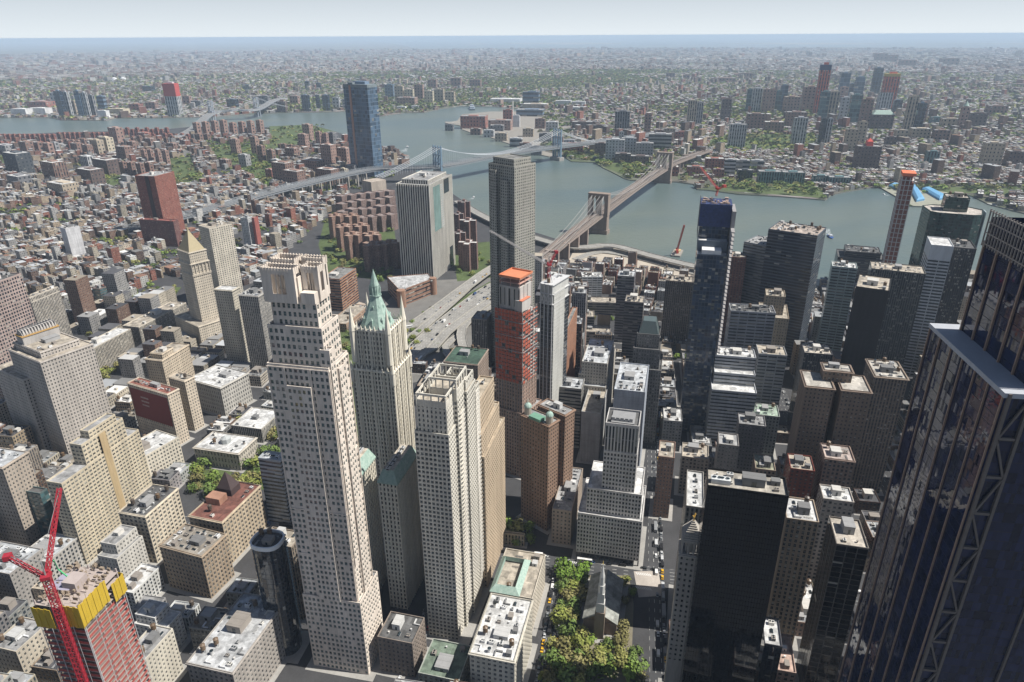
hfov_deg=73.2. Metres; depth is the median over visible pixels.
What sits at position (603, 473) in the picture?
window
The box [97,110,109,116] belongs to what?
apartment tower
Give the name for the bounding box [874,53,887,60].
apartment tower
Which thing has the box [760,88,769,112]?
apartment tower
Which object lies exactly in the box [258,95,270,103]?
apartment tower
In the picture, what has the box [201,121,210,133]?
apartment tower
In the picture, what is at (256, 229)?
office building
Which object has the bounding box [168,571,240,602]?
pavement
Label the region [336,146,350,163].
apartment tower
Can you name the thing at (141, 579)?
office building
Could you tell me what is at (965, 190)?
lawn
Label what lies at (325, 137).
apartment tower
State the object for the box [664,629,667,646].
pavement
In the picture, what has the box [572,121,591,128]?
city building
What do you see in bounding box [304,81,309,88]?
apartment tower
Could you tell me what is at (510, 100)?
city building
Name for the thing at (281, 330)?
window
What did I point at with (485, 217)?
viaduct
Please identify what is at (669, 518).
pavement
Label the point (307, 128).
apartment tower
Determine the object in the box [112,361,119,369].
tree
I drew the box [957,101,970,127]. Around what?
skyscraper
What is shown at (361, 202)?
apartment building
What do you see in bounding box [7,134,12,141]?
apartment tower
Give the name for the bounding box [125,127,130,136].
apartment tower
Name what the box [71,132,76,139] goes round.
apartment tower
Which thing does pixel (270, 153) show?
apartment tower
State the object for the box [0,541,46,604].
office building
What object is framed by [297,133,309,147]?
apartment tower
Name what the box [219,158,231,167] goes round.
apartment tower
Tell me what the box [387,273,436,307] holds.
school building
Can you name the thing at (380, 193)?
apartment building
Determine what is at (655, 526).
bus
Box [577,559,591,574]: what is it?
tree
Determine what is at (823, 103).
apartment tower
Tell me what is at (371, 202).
apartment building
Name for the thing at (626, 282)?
apartment tower
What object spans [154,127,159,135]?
apartment tower
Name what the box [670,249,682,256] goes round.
barge
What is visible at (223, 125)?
apartment tower
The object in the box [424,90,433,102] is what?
apartment tower
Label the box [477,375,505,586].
office tower
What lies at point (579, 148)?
city building
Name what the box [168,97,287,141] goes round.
suspension bridge
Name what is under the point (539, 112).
city building
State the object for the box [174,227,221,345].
courthouse tower
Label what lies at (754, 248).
office building
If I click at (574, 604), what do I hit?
tree
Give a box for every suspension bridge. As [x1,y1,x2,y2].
[124,128,681,232]
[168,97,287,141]
[541,149,712,262]
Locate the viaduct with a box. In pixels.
[453,200,817,289]
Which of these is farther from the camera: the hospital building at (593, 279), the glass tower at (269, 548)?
the hospital building at (593, 279)
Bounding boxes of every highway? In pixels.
[406,283,490,360]
[572,250,728,278]
[811,173,1023,180]
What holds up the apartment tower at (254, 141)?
on the ground at (244, 566)
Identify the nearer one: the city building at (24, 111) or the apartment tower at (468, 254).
the apartment tower at (468, 254)
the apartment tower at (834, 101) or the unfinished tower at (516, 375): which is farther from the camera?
the apartment tower at (834, 101)
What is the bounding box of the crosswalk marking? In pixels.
[572,561,650,589]
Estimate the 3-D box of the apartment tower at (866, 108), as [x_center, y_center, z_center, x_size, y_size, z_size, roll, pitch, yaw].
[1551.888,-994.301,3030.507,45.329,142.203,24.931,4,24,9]
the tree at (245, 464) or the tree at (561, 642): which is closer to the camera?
the tree at (561, 642)
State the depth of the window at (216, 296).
884.37 m
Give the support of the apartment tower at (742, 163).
on the shore ground at (14, 47)
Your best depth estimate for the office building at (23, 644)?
459.33 m
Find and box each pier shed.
[912,184,924,201]
[921,187,942,199]
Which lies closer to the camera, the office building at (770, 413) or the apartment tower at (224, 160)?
the office building at (770, 413)
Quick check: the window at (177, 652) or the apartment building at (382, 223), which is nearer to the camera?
the window at (177, 652)
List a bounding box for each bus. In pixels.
[279,522,292,527]
[547,619,552,634]
[577,557,591,562]
[654,521,656,532]
[662,603,665,618]
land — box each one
[445,111,562,156]
[506,43,620,43]
[719,43,881,43]
[938,43,1023,43]
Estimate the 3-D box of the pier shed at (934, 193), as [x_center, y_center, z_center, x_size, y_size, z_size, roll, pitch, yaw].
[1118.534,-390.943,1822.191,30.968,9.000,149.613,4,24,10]
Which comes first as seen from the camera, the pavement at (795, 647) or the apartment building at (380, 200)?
the pavement at (795, 647)
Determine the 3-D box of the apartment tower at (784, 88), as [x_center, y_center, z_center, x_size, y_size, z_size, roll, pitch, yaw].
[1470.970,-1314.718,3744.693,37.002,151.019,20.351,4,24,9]
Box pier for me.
[880,186,946,206]
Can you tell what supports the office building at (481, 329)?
on the ground at (244, 566)
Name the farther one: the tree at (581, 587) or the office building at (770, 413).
the office building at (770, 413)
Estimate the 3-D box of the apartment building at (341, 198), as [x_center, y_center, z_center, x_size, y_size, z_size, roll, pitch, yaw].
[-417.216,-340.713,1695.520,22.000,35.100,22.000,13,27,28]
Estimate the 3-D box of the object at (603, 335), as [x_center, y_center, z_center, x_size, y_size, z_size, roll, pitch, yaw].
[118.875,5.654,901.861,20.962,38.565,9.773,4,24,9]
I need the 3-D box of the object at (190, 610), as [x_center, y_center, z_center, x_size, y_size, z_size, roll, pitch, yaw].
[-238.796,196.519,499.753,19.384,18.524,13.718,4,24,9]
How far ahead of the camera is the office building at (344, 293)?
1071.26 m
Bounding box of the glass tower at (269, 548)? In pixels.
[250,527,302,655]
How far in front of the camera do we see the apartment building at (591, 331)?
946.44 m
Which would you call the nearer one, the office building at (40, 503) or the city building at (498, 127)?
the office building at (40, 503)
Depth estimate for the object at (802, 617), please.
487.66 m
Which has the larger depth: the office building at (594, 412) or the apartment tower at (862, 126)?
the apartment tower at (862, 126)
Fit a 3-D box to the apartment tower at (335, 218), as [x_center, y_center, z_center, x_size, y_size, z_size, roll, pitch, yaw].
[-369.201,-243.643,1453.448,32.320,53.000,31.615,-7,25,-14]
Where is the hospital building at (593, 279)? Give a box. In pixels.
[581,271,602,296]
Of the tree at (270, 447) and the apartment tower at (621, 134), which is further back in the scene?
the apartment tower at (621, 134)
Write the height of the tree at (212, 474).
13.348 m
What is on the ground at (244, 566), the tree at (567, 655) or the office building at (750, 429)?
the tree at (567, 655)
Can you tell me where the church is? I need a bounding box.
[582,561,623,638]
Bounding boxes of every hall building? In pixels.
[192,431,258,470]
[194,364,252,415]
[231,407,276,442]
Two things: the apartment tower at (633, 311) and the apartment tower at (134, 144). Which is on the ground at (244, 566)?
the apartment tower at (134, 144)
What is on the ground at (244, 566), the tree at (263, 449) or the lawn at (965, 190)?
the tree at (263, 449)
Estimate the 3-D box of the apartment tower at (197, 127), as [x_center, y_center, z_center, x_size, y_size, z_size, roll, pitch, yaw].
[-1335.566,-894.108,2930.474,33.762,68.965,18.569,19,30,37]
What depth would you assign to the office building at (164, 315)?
977.52 m
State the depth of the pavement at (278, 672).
462.86 m
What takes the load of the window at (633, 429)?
in the office tower at (610, 515)
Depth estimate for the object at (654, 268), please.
1144.19 m
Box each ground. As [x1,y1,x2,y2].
[0,39,1023,213]
[0,126,912,681]
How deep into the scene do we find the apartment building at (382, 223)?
1500.32 m
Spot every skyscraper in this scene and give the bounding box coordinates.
[162,82,183,116]
[343,81,383,176]
[349,270,424,609]
[414,363,483,640]
[488,153,535,367]
[812,62,831,112]
[837,209,1023,681]
[881,72,900,107]
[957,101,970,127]
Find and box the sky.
[0,0,1023,40]
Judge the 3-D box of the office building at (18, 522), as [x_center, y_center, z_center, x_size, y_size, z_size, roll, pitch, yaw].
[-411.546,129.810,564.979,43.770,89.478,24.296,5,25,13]
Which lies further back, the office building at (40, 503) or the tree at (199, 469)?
the tree at (199, 469)
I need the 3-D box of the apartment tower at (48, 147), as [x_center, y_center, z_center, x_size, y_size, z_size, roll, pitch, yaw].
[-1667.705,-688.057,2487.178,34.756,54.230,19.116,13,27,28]
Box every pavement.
[127,583,169,617]
[139,431,194,445]
[150,559,162,565]
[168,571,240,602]
[174,664,187,681]
[179,634,191,653]
[188,423,208,432]
[196,454,260,472]
[201,399,256,416]
[233,523,272,566]
[257,439,270,444]
[269,662,286,681]
[282,630,309,663]
[299,617,306,623]
[305,654,379,681]
[374,647,428,680]
[426,580,492,644]
[504,542,527,548]
[505,456,520,479]
[515,514,550,534]
[523,643,537,681]
[532,583,549,635]
[546,517,577,548]
[555,575,633,681]
[571,526,646,570]
[576,437,604,464]
[578,579,628,642]
[640,448,645,466]
[648,496,672,520]
[658,435,681,452]
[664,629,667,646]
[666,584,673,632]
[674,476,683,495]
[782,623,797,650]
[794,658,798,681]
[851,488,883,495]
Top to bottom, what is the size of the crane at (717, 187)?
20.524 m
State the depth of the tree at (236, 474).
660.93 m
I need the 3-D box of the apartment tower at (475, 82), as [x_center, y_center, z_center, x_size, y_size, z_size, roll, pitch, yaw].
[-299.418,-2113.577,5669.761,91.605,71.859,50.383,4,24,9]
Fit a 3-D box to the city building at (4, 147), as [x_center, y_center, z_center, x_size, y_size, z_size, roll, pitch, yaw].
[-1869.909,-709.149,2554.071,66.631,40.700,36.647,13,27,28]
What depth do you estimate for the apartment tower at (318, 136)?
2601.79 m
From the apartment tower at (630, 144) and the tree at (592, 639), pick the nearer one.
the tree at (592, 639)
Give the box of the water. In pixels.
[0,35,1023,285]
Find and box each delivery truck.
[661,582,664,590]
[661,591,664,600]
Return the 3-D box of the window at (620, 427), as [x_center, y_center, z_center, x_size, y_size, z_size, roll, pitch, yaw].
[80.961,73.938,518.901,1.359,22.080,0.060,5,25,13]
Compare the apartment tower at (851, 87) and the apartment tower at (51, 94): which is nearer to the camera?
the apartment tower at (51, 94)
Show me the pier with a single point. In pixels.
(929, 199)
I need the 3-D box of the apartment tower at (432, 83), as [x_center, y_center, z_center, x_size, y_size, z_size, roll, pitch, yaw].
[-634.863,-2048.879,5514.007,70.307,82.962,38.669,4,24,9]
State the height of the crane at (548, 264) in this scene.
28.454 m
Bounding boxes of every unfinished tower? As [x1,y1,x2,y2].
[30,560,151,681]
[493,267,541,476]
[679,196,735,430]
[882,170,916,262]
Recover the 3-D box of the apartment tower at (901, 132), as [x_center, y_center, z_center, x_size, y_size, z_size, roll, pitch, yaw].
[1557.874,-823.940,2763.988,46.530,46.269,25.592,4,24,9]
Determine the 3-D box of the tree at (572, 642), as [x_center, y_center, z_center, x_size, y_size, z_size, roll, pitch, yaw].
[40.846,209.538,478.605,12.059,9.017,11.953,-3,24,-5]
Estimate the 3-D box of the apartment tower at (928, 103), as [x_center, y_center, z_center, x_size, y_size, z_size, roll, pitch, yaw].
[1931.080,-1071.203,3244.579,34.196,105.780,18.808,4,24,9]
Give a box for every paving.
[384,278,493,382]
[569,248,693,275]
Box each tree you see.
[101,371,110,378]
[106,367,116,373]
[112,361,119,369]
[186,461,199,475]
[186,482,198,492]
[187,472,205,483]
[190,465,204,476]
[196,457,211,468]
[201,480,218,497]
[205,468,218,482]
[230,472,239,477]
[234,475,245,481]
[238,457,251,467]
[239,472,249,481]
[245,476,260,484]
[246,470,255,479]
[247,455,258,466]
[251,471,261,481]
[252,463,259,473]
[255,444,267,453]
[266,431,276,440]
[266,444,276,450]
[268,426,276,432]
[272,446,280,451]
[341,341,349,348]
[345,346,350,353]
[376,275,383,281]
[409,333,415,340]
[506,516,512,529]
[507,519,524,532]
[511,536,520,545]
[512,516,524,527]
[523,520,535,533]
[525,532,535,544]
[537,671,546,681]
[539,647,564,665]
[542,663,556,681]
[544,635,555,646]
[549,604,569,625]
[550,655,566,671]
[552,665,566,678]
[553,556,571,573]
[553,635,570,654]
[554,576,569,590]
[555,620,575,636]
[555,648,575,662]
[556,566,569,582]
[556,598,566,609]
[557,660,577,681]
[559,587,578,601]
[563,569,583,582]
[564,565,575,575]
[564,579,576,593]
[564,606,574,612]
[565,636,577,648]
[566,596,581,611]
[567,611,579,622]
[569,576,581,587]
[569,618,580,631]
[569,652,592,674]
[571,646,584,660]
[571,672,585,681]
[572,607,581,618]
[572,632,590,651]
[573,586,587,601]
[574,583,587,592]
[574,623,589,636]
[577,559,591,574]
[579,571,589,583]
[581,643,593,658]
[581,660,602,681]
[584,647,607,665]
[587,633,596,645]
[594,642,610,656]
[596,658,617,678]
[599,651,616,666]
[601,636,617,649]
[612,631,629,646]
[612,649,629,667]
[614,643,628,655]
[617,619,629,630]
[619,629,629,640]
[621,595,629,604]
[622,660,637,681]
[623,575,630,581]
[626,651,637,659]
[627,644,643,654]
[627,655,649,674]
[628,586,636,596]
[633,670,648,681]
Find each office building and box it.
[0,271,35,398]
[0,318,111,455]
[0,447,41,545]
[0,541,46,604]
[0,616,51,673]
[26,486,61,536]
[28,286,72,335]
[31,532,84,580]
[46,413,152,563]
[88,327,134,367]
[92,285,107,300]
[97,524,149,578]
[118,484,185,562]
[122,301,187,346]
[122,563,164,612]
[127,377,189,444]
[136,623,183,681]
[141,429,184,476]
[144,342,194,385]
[158,523,234,598]
[167,372,204,430]
[185,592,285,681]
[187,472,266,563]
[198,220,242,292]
[213,285,249,362]
[237,287,272,368]
[240,215,255,244]
[252,216,261,244]
[258,450,291,523]
[272,526,305,619]
[328,267,358,310]
[338,304,365,331]
[340,332,358,442]
[377,611,426,677]
[418,638,470,681]
[443,344,488,379]
[468,593,533,681]
[471,310,491,366]
[490,548,544,629]
[519,398,575,530]
[551,467,582,544]
[559,376,584,445]
[568,279,588,293]
[578,338,615,409]
[579,378,609,462]
[613,362,648,465]
[632,315,662,443]
[653,440,674,517]
[660,274,692,345]
[673,470,703,594]
[678,442,708,493]
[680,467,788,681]
[705,346,756,446]
[713,432,738,469]
[720,251,745,343]
[723,303,775,350]
[735,411,765,471]
[740,235,766,304]
[750,453,775,474]
[754,344,786,406]
[754,402,779,454]
[754,616,782,681]
[757,220,826,366]
[758,288,788,346]
[766,496,818,645]
[775,633,795,681]
[782,361,872,486]
[783,453,814,497]
[786,342,832,432]
[796,516,868,681]
[807,484,853,584]
[810,440,855,502]
[816,259,857,350]
[834,244,882,281]
[840,274,890,374]
[849,357,909,492]
[867,261,925,367]
[903,236,953,375]
[934,238,976,323]
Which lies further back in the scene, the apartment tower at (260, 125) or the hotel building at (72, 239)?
the apartment tower at (260, 125)
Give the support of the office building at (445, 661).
on the pavement
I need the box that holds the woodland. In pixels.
[0,68,1023,292]
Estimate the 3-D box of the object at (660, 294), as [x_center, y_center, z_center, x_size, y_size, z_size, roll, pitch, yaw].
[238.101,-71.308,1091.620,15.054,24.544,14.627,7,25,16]
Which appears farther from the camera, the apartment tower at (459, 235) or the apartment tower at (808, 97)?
the apartment tower at (808, 97)
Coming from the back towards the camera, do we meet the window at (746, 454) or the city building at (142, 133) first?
the city building at (142, 133)
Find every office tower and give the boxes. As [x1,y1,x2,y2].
[395,170,454,278]
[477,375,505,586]
[576,407,645,565]
[663,513,698,681]
[908,191,986,265]
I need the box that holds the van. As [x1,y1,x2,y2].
[537,661,540,669]
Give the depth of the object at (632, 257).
1218.70 m
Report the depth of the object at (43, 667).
453.40 m
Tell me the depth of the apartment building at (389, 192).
1737.33 m
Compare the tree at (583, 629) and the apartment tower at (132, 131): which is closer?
the tree at (583, 629)
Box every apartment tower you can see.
[1,150,35,172]
[6,173,32,186]
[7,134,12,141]
[18,140,34,150]
[33,141,44,150]
[36,134,42,140]
[39,159,69,178]
[41,134,46,141]
[43,142,55,154]
[49,92,55,103]
[50,141,60,152]
[53,90,66,115]
[62,90,73,114]
[66,132,71,139]
[70,142,82,151]
[71,100,77,114]
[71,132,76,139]
[73,90,84,116]
[76,132,81,138]
[76,166,106,183]
[79,154,94,165]
[80,91,91,116]
[81,144,93,154]
[87,94,97,115]
[89,139,104,155]
[91,157,120,174]
[96,95,106,108]
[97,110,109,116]
[98,136,114,151]
[107,126,124,143]
[115,145,133,160]
[118,161,128,174]
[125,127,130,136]
[126,140,138,148]
[126,162,136,175]
[130,129,135,136]
[135,162,145,173]
[135,170,184,234]
[136,135,142,142]
[140,149,148,160]
[143,137,155,145]
[144,162,153,171]
[145,102,158,108]
[147,149,154,160]
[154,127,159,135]
[154,149,161,162]
[161,149,170,163]
[166,142,178,148]
[182,95,191,104]
[191,100,203,107]
[192,122,201,133]
[194,133,203,139]
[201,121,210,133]
[203,133,210,139]
[210,120,219,132]
[219,119,228,135]
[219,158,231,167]
[226,98,238,106]
[228,122,237,133]
[229,138,241,153]
[238,121,245,133]
[238,153,250,166]
[242,84,250,89]
[243,173,253,178]
[246,120,255,133]
[249,135,258,153]
[255,119,264,134]
[256,145,266,161]
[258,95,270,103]
[265,168,272,176]
[266,149,275,162]
[271,160,293,179]
[276,101,287,111]
[282,168,305,183]
[285,147,299,156]
[289,95,299,104]
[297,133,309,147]
[301,94,310,111]
[302,123,313,140]
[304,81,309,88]
[315,94,320,108]
[315,131,322,143]
[315,166,340,184]
[316,82,321,89]
[320,143,336,165]
[322,94,329,110]
[322,132,328,142]
[328,132,335,143]
[328,212,343,238]
[332,97,340,109]
[335,223,352,251]
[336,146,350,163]
[343,212,359,223]
[344,231,363,260]
[346,164,358,176]
[352,222,369,232]
[362,231,381,241]
[362,240,383,272]
[378,239,400,269]
[384,84,394,98]
[394,85,404,100]
[404,89,413,96]
[414,84,423,99]
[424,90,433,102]
[427,79,437,87]
[434,89,444,101]
[445,91,455,101]
[445,124,453,130]
[450,77,461,86]
[454,211,463,230]
[454,229,465,254]
[457,199,470,218]
[458,239,477,271]
[459,217,476,240]
[469,79,481,86]
[503,109,512,118]
[510,137,522,146]
[513,115,519,126]
[519,142,531,149]
[523,91,539,102]
[523,127,533,136]
[531,145,541,155]
[535,118,545,128]
[539,132,551,141]
[545,121,558,131]
[564,139,574,141]
[566,307,576,376]
[593,124,604,128]
[595,142,605,155]
[605,138,624,159]
[614,110,629,131]
[614,269,635,341]
[619,131,623,138]
[621,293,644,362]
[622,137,636,153]
[636,142,653,155]
[644,113,651,133]
[648,132,671,148]
[654,129,663,131]
[664,127,675,136]
[666,73,674,77]
[675,131,683,138]
[686,99,696,121]
[695,101,703,123]
[704,157,723,170]
[712,168,724,177]
[720,98,731,120]
[723,158,735,175]
[727,123,746,148]
[735,159,750,170]
[736,168,752,181]
[745,88,751,109]
[745,112,764,128]
[750,87,762,111]
[750,159,763,168]
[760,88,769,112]
[767,88,776,110]
[774,90,781,110]
[780,84,788,110]
[782,95,800,111]
[784,111,807,126]
[790,116,808,146]
[799,85,816,111]
[817,90,830,117]
[817,117,827,142]
[824,117,833,142]
[827,90,840,114]
[837,96,849,119]
[838,72,850,90]
[840,86,848,95]
[843,128,858,150]
[847,93,863,122]
[848,83,854,95]
[853,76,865,94]
[857,97,874,128]
[857,121,867,143]
[870,67,883,93]
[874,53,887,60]
[875,92,893,109]
[883,136,897,144]
[887,55,898,61]
[891,99,902,112]
[893,129,908,136]
[902,95,919,128]
[913,101,926,126]
[920,101,929,121]
[930,129,950,140]
[968,112,988,125]
[978,141,1005,164]
[1001,150,1023,165]
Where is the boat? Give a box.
[469,104,474,109]
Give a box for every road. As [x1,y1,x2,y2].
[50,498,859,604]
[186,438,273,524]
[421,602,427,629]
[534,571,561,681]
[647,435,665,681]
[779,384,789,420]
[807,333,888,496]
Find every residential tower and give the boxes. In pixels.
[259,252,382,674]
[539,266,569,400]
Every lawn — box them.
[106,175,119,185]
[170,157,198,183]
[189,444,268,489]
[212,144,278,186]
[269,125,334,148]
[318,218,395,280]
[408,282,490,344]
[455,242,490,280]
[562,152,594,157]
[605,163,640,174]
[709,134,815,149]
[723,182,822,197]
[929,186,1021,193]
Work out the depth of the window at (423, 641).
461.84 m
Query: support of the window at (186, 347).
in the office building at (163, 363)
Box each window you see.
[0,470,39,545]
[1,341,110,453]
[56,417,150,562]
[134,386,188,442]
[147,347,192,381]
[148,495,184,561]
[160,439,182,468]
[161,548,233,596]
[164,652,181,680]
[178,253,220,342]
[183,406,203,429]
[192,616,284,681]
[197,375,251,412]
[216,296,249,361]
[232,489,266,561]
[269,305,381,672]
[354,322,412,531]
[382,641,424,673]
[416,394,473,638]
[482,420,495,585]
[489,158,534,367]
[497,375,535,476]
[500,287,519,306]
[522,407,573,528]
[577,473,640,559]
[605,425,607,449]
[608,426,610,450]
[611,426,614,450]
[615,427,617,450]
[618,427,620,451]
[621,427,624,451]
[624,428,627,452]
[628,428,630,452]
[631,429,634,453]
[633,360,659,442]
[634,429,637,453]
[669,624,684,660]
[736,454,752,471]
[769,562,808,640]
[772,306,785,345]
[795,372,867,463]
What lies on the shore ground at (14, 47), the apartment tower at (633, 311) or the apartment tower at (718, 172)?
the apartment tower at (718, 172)
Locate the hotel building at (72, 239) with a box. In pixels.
[60,224,85,255]
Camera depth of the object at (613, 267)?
1190.62 m
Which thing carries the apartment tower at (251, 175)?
on the ground at (244, 566)
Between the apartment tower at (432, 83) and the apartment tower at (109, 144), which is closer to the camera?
the apartment tower at (109, 144)
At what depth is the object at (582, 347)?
850.72 m
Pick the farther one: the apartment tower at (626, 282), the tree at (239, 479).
the apartment tower at (626, 282)
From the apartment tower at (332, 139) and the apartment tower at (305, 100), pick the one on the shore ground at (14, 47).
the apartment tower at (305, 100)
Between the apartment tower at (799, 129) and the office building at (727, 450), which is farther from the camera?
the apartment tower at (799, 129)
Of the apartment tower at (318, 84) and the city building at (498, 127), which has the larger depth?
the apartment tower at (318, 84)
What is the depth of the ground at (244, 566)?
634.58 m
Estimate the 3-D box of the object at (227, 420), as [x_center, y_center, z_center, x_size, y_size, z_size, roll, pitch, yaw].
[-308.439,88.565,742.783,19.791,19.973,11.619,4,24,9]
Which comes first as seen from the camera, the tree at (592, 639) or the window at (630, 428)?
the tree at (592, 639)
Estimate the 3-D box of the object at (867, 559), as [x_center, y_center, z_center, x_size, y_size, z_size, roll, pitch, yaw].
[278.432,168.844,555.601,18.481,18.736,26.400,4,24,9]
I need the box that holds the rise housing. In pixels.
[0,47,1023,396]
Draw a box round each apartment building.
[135,599,187,648]
[139,216,181,246]
[335,194,347,202]
[335,202,347,210]
[336,209,348,213]
[345,193,356,200]
[345,200,357,206]
[345,207,358,212]
[354,198,367,206]
[355,192,366,198]
[358,207,368,215]
[360,215,369,224]
[364,191,375,198]
[364,214,378,230]
[367,199,376,206]
[367,206,376,214]
[373,190,384,197]
[373,197,385,203]
[373,204,386,213]
[374,213,387,231]
[382,195,395,203]
[383,189,394,195]
[383,212,398,230]
[386,204,396,212]
[586,325,610,344]
[587,295,615,315]
[587,309,594,324]
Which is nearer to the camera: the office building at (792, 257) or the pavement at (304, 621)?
the pavement at (304, 621)
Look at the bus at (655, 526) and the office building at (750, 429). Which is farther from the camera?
the office building at (750, 429)
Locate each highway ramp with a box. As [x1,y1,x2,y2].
[406,266,489,328]
[407,266,489,339]
[412,299,490,361]
[442,335,456,356]
[456,305,490,346]
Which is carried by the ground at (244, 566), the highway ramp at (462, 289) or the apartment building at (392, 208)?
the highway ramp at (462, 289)
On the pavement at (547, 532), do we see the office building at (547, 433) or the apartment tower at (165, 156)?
the office building at (547, 433)
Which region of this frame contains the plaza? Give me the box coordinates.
[634,571,660,596]
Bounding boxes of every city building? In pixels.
[0,143,13,153]
[10,108,32,114]
[26,101,55,106]
[32,107,52,114]
[46,179,78,196]
[107,108,129,113]
[128,103,142,109]
[136,131,150,136]
[142,86,154,91]
[301,158,324,170]
[396,97,417,104]
[460,115,487,128]
[470,128,481,134]
[483,129,494,136]
[488,119,512,129]
[490,98,521,102]
[490,124,503,130]
[495,132,507,141]
[516,108,544,116]
[523,103,548,107]
[555,100,571,104]
[562,142,583,152]
[563,106,581,110]
[572,101,585,104]
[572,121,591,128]
[615,152,630,162]
[630,154,648,164]
[660,165,678,175]
[686,165,704,175]
[711,77,735,81]
[739,73,751,77]
[756,169,781,183]
[763,121,784,132]
[781,170,804,184]
[811,174,828,181]
[828,175,851,183]
[851,138,881,168]
[869,110,894,128]
[898,60,916,65]
[908,127,931,138]
[924,150,940,162]
[928,116,942,122]
[939,58,959,64]
[939,118,957,125]
[984,105,1008,115]
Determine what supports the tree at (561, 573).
on the ground at (244, 566)
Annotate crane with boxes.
[2,487,88,681]
[489,230,557,277]
[676,225,684,253]
[700,166,726,195]
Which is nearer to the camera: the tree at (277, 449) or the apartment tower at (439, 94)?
the tree at (277, 449)

